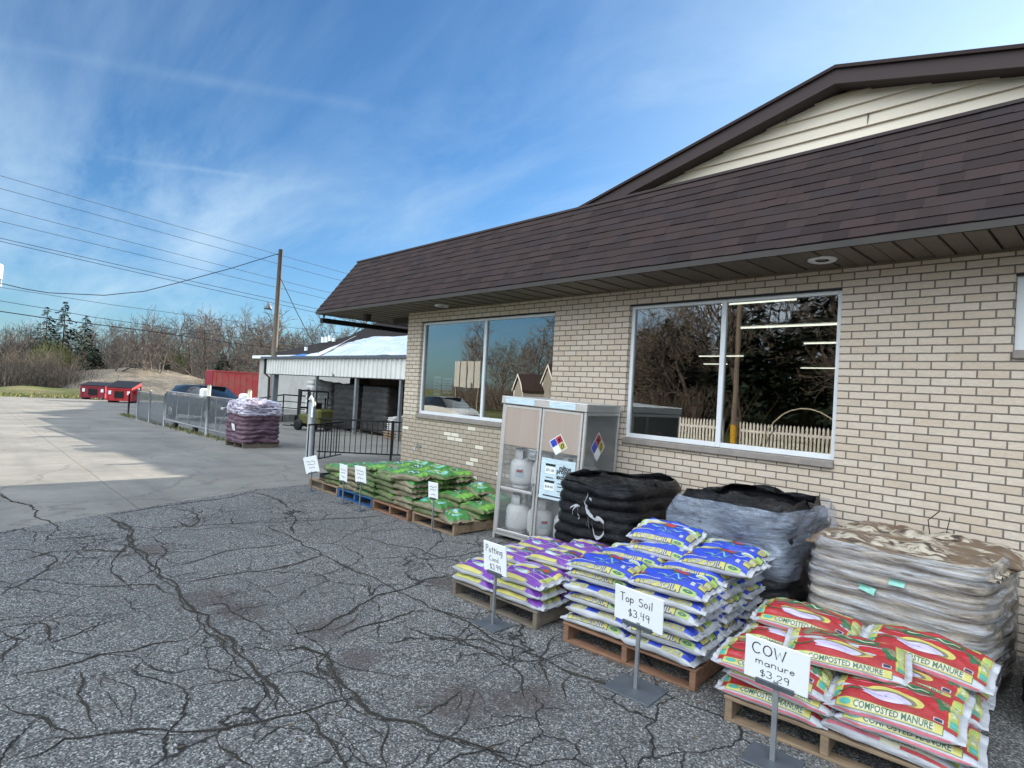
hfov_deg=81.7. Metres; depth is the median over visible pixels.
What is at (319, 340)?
bare tree
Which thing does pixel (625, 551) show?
topsoil bag
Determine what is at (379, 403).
goods load
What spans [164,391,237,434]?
sliding gate
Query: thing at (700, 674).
pallet
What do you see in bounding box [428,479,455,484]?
green garden bag
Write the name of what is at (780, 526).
wrapped pallet load
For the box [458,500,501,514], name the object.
green garden bag
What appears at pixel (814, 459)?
window frame
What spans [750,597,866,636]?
manure bag
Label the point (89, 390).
dumpster
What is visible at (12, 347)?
bare tree
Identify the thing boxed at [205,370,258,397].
roll off container
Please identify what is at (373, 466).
green garden bag
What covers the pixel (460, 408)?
window notice
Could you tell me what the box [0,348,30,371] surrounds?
reed bush
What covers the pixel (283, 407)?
ramp railing
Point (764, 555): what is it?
topsoil bag
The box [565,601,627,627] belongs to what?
topsoil bag
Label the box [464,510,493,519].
green garden bag
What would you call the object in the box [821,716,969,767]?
manure bag
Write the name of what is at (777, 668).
price sign
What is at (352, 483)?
green garden bag
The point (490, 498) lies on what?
green garden bag
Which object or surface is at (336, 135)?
sky
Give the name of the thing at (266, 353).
bare tree
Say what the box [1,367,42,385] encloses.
bare shrub
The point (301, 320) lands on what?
overhead wire
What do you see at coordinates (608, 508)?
wrapped pallet load
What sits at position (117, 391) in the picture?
dumpster
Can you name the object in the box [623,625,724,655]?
topsoil bag
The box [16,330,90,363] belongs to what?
bare tree
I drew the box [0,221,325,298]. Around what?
overhead wire
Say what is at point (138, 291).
overhead wire
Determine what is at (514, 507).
propane tank
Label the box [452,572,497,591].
potting soil bag
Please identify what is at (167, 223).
overhead wire
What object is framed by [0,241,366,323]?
overhead wire
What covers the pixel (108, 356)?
bare tree
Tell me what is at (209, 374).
end door
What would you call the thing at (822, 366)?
fluorescent light
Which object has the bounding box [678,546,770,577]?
topsoil bag
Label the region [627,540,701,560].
topsoil bag
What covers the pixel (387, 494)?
green garden bag
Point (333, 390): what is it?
goods load
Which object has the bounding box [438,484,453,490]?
green garden bag
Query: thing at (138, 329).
overhead wire
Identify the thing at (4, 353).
bare tree
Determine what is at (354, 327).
bare tree
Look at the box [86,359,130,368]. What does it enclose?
bare shrub
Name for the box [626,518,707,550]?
topsoil bag
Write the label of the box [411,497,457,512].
green garden bag
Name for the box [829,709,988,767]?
manure bag
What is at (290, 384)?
block building
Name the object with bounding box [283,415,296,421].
loading ramp
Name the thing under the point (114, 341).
bare tree
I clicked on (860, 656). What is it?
manure bag
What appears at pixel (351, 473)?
green garden bag
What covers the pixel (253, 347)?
bare tree
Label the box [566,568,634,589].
topsoil bag
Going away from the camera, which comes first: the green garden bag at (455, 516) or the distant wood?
the green garden bag at (455, 516)
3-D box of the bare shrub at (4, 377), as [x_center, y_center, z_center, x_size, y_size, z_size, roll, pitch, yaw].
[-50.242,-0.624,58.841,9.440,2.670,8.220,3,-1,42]
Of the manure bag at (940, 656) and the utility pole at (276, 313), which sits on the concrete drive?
the utility pole at (276, 313)
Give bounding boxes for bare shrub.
[0,358,81,387]
[0,359,128,388]
[0,364,60,387]
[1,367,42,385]
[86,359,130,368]
[104,362,203,376]
[108,361,204,378]
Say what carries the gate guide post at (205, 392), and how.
on the concrete drive
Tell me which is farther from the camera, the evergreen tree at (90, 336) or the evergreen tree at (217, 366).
the evergreen tree at (217, 366)
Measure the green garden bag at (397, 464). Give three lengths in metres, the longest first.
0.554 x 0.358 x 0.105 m
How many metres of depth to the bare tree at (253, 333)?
109.97 m
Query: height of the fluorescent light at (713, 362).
0.093 m
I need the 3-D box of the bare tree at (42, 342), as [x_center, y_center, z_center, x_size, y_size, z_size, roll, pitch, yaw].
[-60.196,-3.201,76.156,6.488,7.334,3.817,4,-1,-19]
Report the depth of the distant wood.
108.50 m
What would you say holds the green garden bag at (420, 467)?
on the green garden bag
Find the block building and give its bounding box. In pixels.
[252,323,407,410]
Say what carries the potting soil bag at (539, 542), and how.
on the potting soil bag
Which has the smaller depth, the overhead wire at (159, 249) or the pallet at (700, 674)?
the pallet at (700, 674)
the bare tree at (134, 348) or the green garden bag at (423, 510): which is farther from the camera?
the bare tree at (134, 348)
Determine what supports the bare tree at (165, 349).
on the ground
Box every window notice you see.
[433,376,440,395]
[442,378,452,393]
[452,402,468,414]
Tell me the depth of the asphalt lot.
3.68 m
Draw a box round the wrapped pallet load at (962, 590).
[805,511,1023,696]
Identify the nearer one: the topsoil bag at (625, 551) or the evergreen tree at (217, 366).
the topsoil bag at (625, 551)
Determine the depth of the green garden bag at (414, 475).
7.83 m
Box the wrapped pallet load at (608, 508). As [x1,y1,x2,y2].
[554,469,681,545]
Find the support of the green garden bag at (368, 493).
on the pallet at (355, 499)
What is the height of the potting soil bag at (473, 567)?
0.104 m
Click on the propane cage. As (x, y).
(559, 428)
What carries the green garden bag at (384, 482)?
on the green garden bag at (385, 488)
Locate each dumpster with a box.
[80,382,111,399]
[106,380,141,402]
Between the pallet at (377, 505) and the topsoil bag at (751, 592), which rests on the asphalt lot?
the pallet at (377, 505)
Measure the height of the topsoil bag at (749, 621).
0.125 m
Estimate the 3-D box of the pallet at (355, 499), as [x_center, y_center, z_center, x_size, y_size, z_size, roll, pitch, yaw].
[-1.913,1.698,9.103,1.153,0.136,0.990,4,-1,-44]
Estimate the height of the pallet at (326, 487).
0.136 m
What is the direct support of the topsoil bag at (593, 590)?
on the topsoil bag at (590, 601)
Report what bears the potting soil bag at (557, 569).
on the potting soil bag
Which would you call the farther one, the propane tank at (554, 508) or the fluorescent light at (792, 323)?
the fluorescent light at (792, 323)
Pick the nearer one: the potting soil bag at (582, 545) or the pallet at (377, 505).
the potting soil bag at (582, 545)
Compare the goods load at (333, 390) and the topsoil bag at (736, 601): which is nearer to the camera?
the topsoil bag at (736, 601)
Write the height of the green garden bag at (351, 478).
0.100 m
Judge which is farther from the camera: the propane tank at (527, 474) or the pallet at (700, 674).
the propane tank at (527, 474)
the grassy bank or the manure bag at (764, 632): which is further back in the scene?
the grassy bank
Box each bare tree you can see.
[0,319,40,363]
[0,321,62,367]
[0,327,27,358]
[0,337,24,369]
[11,328,42,359]
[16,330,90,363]
[19,334,78,352]
[50,314,109,359]
[62,349,88,367]
[67,339,111,368]
[75,327,137,368]
[96,322,127,362]
[99,331,148,368]
[103,323,137,366]
[104,305,187,372]
[108,314,163,373]
[116,333,173,363]
[130,324,190,370]
[132,309,233,374]
[134,310,229,369]
[139,312,208,361]
[175,320,220,374]
[179,310,231,369]
[182,303,248,378]
[182,320,229,370]
[186,325,263,371]
[186,328,255,376]
[215,301,302,371]
[228,317,295,364]
[228,320,289,372]
[229,332,271,370]
[237,307,297,372]
[257,328,313,354]
[278,310,369,348]
[285,325,325,348]
[299,316,347,345]
[345,318,373,333]
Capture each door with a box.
[205,370,212,385]
[495,404,542,538]
[532,409,583,537]
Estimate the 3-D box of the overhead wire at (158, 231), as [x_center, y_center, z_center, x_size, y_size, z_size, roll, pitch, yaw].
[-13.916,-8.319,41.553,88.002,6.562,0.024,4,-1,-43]
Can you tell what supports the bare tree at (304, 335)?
on the ground
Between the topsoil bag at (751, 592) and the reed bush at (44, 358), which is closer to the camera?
the topsoil bag at (751, 592)
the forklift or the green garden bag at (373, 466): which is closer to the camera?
the green garden bag at (373, 466)
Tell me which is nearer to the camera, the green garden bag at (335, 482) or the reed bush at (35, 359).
the green garden bag at (335, 482)
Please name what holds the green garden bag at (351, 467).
on the green garden bag at (351, 473)
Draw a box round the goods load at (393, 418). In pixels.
[387,415,402,436]
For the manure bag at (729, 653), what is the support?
on the manure bag at (818, 707)
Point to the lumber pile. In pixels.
(386, 433)
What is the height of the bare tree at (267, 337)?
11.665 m
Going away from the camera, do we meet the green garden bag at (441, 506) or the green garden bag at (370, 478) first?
the green garden bag at (441, 506)
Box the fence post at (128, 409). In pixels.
[127,393,129,413]
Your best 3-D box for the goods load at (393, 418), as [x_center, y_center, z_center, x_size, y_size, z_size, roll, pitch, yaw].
[-3.937,1.523,21.102,1.031,0.815,0.528,4,-1,-43]
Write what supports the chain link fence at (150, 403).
on the concrete drive
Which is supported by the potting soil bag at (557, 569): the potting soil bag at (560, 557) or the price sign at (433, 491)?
the potting soil bag at (560, 557)
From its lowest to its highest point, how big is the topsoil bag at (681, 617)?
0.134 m
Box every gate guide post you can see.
[199,385,210,435]
[239,390,251,399]
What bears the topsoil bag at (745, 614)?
on the topsoil bag at (749, 621)
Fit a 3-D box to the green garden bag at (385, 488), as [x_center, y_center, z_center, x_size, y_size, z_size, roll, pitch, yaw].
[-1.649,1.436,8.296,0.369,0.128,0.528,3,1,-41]
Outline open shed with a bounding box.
[260,335,407,440]
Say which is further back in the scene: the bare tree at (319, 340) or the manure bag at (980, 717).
the bare tree at (319, 340)
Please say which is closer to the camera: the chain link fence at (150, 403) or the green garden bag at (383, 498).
the green garden bag at (383, 498)
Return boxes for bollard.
[303,396,315,457]
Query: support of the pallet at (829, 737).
on the asphalt lot
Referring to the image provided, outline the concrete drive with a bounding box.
[0,396,400,530]
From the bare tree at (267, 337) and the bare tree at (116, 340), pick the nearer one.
the bare tree at (267, 337)
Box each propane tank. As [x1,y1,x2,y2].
[505,492,529,533]
[509,448,533,488]
[523,495,531,507]
[526,497,552,535]
[531,452,553,485]
[549,500,558,534]
[553,507,559,537]
[562,456,576,470]
[580,455,596,469]
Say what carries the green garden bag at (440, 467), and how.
on the green garden bag
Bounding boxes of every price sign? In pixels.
[303,455,319,491]
[336,464,347,503]
[353,465,365,511]
[424,481,438,532]
[472,540,512,632]
[602,583,668,706]
[739,634,810,767]
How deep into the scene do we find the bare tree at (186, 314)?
97.28 m
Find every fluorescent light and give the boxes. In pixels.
[697,352,745,356]
[703,361,728,364]
[721,298,796,304]
[737,317,836,328]
[799,365,834,368]
[801,338,835,343]
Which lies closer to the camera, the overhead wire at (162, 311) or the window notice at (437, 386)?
the window notice at (437, 386)
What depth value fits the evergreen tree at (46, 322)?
70.79 m
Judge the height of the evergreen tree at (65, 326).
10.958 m
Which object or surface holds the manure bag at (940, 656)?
on the manure bag at (966, 697)
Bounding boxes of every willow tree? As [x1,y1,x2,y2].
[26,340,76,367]
[160,349,193,374]
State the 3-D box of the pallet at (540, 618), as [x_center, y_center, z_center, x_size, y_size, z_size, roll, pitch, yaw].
[0.228,1.765,5.122,0.961,0.136,1.150,3,-1,43]
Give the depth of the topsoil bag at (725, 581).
4.04 m
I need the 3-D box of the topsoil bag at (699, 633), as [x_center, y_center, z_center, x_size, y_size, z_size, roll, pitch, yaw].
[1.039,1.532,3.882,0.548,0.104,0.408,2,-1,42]
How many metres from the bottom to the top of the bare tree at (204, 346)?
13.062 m
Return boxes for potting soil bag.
[452,556,508,582]
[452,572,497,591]
[482,543,539,563]
[490,577,566,600]
[491,587,568,611]
[499,561,568,590]
[518,535,566,549]
[525,547,582,569]
[532,560,576,581]
[559,538,609,553]
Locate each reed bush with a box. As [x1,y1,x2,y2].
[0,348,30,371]
[0,348,70,385]
[2,346,85,384]
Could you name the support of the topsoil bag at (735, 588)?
on the topsoil bag at (736, 601)
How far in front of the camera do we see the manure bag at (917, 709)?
2.84 m
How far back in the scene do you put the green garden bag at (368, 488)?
8.45 m
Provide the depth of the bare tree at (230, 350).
93.68 m
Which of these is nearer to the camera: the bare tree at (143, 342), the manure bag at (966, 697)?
the manure bag at (966, 697)
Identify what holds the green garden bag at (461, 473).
on the green garden bag at (466, 480)
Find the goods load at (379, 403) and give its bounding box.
[359,385,403,435]
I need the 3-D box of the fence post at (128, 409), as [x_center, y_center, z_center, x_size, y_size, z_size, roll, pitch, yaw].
[-17.440,0.950,26.963,0.083,1.040,0.083,3,-1,24]
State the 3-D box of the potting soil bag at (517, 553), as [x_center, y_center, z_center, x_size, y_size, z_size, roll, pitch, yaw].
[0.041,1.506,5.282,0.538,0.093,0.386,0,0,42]
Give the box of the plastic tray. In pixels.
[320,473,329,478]
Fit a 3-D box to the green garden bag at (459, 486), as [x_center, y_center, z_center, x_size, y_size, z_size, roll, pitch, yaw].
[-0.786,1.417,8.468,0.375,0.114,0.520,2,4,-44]
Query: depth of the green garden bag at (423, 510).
7.51 m
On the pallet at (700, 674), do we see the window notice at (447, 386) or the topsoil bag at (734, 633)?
the topsoil bag at (734, 633)
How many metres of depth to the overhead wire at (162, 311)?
40.22 m
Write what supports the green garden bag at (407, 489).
on the green garden bag at (406, 494)
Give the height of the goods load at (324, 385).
2.022 m
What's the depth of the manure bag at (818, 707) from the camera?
3.07 m
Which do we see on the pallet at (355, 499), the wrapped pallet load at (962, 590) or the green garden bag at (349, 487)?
the green garden bag at (349, 487)
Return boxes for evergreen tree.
[24,307,66,367]
[42,301,86,369]
[62,316,110,370]
[78,347,104,370]
[155,357,173,369]
[210,353,233,370]
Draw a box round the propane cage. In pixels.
[492,396,621,540]
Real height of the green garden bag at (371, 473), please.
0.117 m
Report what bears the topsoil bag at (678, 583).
on the topsoil bag at (703, 608)
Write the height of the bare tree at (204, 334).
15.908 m
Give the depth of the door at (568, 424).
6.61 m
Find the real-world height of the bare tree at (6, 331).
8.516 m
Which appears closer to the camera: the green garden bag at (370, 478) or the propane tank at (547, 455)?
the propane tank at (547, 455)
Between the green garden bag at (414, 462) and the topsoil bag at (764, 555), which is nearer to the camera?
the topsoil bag at (764, 555)
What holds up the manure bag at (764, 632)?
on the manure bag
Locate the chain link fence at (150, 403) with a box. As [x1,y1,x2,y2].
[136,388,165,425]
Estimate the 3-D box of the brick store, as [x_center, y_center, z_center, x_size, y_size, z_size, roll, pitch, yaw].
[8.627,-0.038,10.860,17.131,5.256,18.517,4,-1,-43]
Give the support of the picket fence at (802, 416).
in the brick store
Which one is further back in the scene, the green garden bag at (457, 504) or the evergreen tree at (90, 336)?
the evergreen tree at (90, 336)
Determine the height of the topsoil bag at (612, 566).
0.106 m
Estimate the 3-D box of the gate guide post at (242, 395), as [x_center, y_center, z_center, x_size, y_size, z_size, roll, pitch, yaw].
[-7.484,0.927,16.539,0.223,1.550,0.475,4,-1,-43]
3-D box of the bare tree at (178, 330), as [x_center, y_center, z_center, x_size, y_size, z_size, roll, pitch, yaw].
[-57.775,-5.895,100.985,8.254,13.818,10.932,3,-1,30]
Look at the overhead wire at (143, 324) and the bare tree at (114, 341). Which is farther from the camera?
the bare tree at (114, 341)
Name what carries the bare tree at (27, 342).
on the ground
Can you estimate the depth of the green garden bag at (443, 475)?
8.10 m
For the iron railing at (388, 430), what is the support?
on the concrete drive
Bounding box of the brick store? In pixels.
[316,43,1023,656]
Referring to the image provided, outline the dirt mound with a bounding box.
[58,367,204,394]
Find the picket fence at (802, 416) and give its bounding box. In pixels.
[743,404,833,468]
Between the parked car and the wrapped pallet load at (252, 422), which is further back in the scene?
the parked car
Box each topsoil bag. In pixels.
[560,612,631,639]
[563,579,614,604]
[564,591,614,613]
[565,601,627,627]
[566,551,648,580]
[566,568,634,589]
[600,542,667,567]
[621,634,717,667]
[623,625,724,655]
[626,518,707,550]
[626,566,725,602]
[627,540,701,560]
[632,586,727,615]
[661,561,742,587]
[663,619,721,641]
[664,606,721,626]
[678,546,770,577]
[699,538,775,562]
[715,607,744,623]
[717,630,738,647]
[718,581,745,599]
[718,594,746,613]
[718,618,743,637]
[736,605,757,619]
[737,582,765,599]
[738,574,764,587]
[738,618,756,631]
[740,595,762,610]
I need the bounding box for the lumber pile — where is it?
[382,431,401,439]
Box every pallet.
[308,477,337,495]
[337,488,372,507]
[372,499,412,520]
[412,511,505,535]
[452,579,573,629]
[563,621,740,691]
[724,693,923,767]
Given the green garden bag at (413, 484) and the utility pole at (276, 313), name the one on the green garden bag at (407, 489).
the green garden bag at (413, 484)
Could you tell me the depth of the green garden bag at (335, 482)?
9.29 m
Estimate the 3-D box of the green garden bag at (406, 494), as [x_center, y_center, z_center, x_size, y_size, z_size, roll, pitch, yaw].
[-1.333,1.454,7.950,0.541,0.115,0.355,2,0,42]
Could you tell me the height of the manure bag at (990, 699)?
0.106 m
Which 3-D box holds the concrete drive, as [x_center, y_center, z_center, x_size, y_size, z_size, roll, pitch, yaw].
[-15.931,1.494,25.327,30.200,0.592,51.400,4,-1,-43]
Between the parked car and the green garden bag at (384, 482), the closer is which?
the green garden bag at (384, 482)
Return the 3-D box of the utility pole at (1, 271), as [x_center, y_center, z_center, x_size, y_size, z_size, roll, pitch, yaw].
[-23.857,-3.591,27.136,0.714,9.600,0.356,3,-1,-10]
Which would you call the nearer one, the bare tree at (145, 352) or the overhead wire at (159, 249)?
the overhead wire at (159, 249)
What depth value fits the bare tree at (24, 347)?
69.25 m
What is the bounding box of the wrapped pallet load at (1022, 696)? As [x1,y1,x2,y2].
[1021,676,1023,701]
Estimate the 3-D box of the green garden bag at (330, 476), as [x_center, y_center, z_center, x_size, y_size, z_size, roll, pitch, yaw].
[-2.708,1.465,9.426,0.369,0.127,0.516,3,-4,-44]
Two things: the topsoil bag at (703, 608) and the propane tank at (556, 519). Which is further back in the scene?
the propane tank at (556, 519)
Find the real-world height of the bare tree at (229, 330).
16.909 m
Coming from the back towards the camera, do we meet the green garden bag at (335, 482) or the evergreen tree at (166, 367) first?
the evergreen tree at (166, 367)
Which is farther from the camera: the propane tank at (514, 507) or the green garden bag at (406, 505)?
the green garden bag at (406, 505)
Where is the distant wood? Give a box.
[1,321,257,374]
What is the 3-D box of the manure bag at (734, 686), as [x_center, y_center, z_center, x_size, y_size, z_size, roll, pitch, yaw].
[1.478,1.701,3.295,0.592,0.105,0.415,3,1,39]
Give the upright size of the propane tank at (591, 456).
0.462 m
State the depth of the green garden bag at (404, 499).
7.77 m
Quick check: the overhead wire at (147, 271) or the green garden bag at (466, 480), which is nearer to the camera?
the green garden bag at (466, 480)
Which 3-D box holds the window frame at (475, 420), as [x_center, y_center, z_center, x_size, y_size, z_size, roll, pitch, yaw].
[-0.513,-0.201,9.172,0.135,1.656,3.132,4,-1,-43]
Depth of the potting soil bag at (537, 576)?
4.58 m
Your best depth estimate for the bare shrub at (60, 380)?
60.11 m
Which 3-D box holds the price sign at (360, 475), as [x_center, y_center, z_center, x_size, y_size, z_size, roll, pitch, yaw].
[-2.084,1.435,8.158,0.210,0.615,0.118,3,-1,32]
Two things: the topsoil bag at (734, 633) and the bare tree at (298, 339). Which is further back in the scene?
the bare tree at (298, 339)
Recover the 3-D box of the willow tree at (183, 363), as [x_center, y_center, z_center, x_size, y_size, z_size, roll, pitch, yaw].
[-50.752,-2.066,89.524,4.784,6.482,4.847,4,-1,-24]
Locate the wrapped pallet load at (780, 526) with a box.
[674,483,829,606]
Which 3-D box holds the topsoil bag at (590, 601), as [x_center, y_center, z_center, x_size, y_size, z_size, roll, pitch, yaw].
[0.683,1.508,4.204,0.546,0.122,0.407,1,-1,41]
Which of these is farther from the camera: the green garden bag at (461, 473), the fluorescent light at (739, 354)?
the fluorescent light at (739, 354)
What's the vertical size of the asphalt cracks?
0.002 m
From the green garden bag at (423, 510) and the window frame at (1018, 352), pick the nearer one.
the window frame at (1018, 352)
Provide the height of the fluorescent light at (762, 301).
0.093 m
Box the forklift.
[282,389,332,430]
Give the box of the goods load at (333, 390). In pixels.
[331,382,342,421]
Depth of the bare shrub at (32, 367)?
59.79 m
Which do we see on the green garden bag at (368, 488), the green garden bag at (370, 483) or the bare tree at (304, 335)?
the green garden bag at (370, 483)
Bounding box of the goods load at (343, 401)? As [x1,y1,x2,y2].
[332,383,371,431]
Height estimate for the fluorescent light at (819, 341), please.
0.093 m
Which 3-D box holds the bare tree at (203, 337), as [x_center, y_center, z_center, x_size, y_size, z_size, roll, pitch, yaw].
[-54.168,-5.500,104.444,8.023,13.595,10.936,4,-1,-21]
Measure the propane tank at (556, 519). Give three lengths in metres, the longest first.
0.462 x 0.302 x 0.300 m
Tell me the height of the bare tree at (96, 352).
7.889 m
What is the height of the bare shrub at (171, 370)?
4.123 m
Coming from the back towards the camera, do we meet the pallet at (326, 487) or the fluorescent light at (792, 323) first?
the pallet at (326, 487)
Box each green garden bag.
[323,463,347,471]
[324,474,338,480]
[325,479,342,485]
[327,471,339,477]
[338,484,359,491]
[339,463,361,470]
[339,470,354,476]
[339,480,358,487]
[347,475,354,480]
[354,489,379,497]
[357,484,377,492]
[360,462,390,470]
[363,480,376,487]
[366,469,376,476]
[366,474,376,481]
[373,479,395,488]
[373,495,393,503]
[374,473,393,481]
[375,489,393,499]
[376,466,410,474]
[376,483,397,492]
[385,461,413,466]
[388,470,435,481]
[391,483,427,493]
[391,489,427,498]
[392,495,421,503]
[392,500,417,509]
[394,479,427,488]
[404,464,433,470]
[405,460,434,464]
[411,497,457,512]
[412,507,437,516]
[425,470,457,479]
[427,464,451,470]
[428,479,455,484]
[437,509,474,524]
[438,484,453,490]
[438,488,452,493]
[438,490,479,502]
[440,498,474,506]
[442,468,472,478]
[450,481,469,489]
[453,477,476,483]
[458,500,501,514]
[464,482,495,495]
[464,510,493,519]
[483,494,510,504]
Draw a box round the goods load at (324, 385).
[305,379,332,426]
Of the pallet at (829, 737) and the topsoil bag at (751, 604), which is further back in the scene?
the topsoil bag at (751, 604)
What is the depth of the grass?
42.23 m
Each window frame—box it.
[415,311,554,427]
[622,288,842,468]
[1012,273,1023,358]
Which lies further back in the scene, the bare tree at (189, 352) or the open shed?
the bare tree at (189, 352)
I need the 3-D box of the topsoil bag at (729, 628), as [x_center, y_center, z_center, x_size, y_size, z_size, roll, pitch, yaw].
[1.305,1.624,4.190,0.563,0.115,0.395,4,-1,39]
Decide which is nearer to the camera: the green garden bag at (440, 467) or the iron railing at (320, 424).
the green garden bag at (440, 467)
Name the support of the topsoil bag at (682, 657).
on the pallet at (700, 674)
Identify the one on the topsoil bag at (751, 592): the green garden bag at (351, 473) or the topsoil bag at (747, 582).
the topsoil bag at (747, 582)
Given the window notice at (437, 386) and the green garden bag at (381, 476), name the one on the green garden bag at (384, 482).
the green garden bag at (381, 476)
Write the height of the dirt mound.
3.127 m
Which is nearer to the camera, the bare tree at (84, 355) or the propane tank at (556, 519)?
the propane tank at (556, 519)
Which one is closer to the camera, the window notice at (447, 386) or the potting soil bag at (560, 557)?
the potting soil bag at (560, 557)
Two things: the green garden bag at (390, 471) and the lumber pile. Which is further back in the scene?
the lumber pile
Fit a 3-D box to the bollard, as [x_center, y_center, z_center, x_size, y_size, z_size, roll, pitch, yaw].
[-4.715,1.025,13.884,0.253,1.500,0.260,4,-1,-43]
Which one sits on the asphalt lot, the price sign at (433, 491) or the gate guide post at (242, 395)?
the price sign at (433, 491)
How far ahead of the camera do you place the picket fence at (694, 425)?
13.03 m
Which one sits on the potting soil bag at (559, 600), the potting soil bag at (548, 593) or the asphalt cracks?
the potting soil bag at (548, 593)
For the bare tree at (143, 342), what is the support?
on the dirt mound
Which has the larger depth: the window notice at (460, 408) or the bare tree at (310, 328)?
the bare tree at (310, 328)
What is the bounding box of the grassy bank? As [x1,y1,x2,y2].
[0,386,152,398]
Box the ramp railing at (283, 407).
[255,394,328,420]
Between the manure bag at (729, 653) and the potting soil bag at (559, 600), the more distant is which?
the potting soil bag at (559, 600)
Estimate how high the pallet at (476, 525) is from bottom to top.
0.135 m
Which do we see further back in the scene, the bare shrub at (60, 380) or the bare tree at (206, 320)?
the bare tree at (206, 320)
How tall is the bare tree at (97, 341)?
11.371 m
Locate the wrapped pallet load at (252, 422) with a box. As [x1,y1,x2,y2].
[225,397,282,448]
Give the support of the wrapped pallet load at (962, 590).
on the asphalt lot
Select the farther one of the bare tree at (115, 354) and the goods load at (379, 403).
the bare tree at (115, 354)
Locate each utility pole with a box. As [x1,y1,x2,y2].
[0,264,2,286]
[264,249,282,401]
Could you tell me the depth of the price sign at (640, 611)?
3.56 m
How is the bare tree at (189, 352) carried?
on the ground
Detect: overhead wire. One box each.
[0,188,340,280]
[0,208,329,292]
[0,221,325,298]
[0,238,316,308]
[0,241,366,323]
[0,254,276,295]
[0,287,352,334]
[0,311,289,349]
[2,176,346,273]
[2,301,305,345]
[116,319,273,334]
[280,278,333,375]
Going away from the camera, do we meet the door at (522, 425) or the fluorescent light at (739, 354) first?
the door at (522, 425)
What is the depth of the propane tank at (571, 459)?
6.68 m
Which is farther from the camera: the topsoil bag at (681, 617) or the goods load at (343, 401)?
the goods load at (343, 401)
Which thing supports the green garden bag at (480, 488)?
on the green garden bag
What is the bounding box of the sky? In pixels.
[0,0,1023,370]
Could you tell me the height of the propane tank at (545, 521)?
0.462 m
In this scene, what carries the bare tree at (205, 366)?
on the ground
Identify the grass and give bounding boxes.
[0,391,239,445]
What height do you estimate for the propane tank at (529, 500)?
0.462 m
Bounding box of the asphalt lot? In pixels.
[0,484,1023,767]
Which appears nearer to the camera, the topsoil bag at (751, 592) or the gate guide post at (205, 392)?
the topsoil bag at (751, 592)
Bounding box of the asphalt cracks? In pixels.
[0,491,616,767]
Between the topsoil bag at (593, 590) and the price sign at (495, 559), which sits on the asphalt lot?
the price sign at (495, 559)
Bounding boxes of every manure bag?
[710,635,841,701]
[714,674,828,729]
[722,667,836,718]
[735,622,787,644]
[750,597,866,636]
[783,627,911,685]
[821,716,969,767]
[823,673,971,746]
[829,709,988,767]
[838,668,976,710]
[863,624,1000,695]
[969,694,989,731]
[976,686,997,710]
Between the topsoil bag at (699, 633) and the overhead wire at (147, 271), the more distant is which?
the overhead wire at (147, 271)
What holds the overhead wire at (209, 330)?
attached to the utility pole at (276, 313)
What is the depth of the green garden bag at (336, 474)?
9.24 m
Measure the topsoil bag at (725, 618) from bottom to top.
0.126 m
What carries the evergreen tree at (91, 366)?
on the dirt mound
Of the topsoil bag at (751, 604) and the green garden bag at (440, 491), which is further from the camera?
the green garden bag at (440, 491)
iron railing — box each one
[307,421,342,458]
[317,418,401,460]
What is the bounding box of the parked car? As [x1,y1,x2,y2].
[163,384,238,421]
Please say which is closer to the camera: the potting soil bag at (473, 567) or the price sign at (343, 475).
the potting soil bag at (473, 567)
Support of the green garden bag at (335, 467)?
on the green garden bag at (336, 474)
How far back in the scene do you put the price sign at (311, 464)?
9.39 m
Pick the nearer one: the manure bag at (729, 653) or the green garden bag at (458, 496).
the manure bag at (729, 653)
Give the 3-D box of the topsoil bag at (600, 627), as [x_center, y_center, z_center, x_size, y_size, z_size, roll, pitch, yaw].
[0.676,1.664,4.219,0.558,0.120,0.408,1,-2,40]
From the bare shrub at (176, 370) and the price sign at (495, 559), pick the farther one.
the bare shrub at (176, 370)

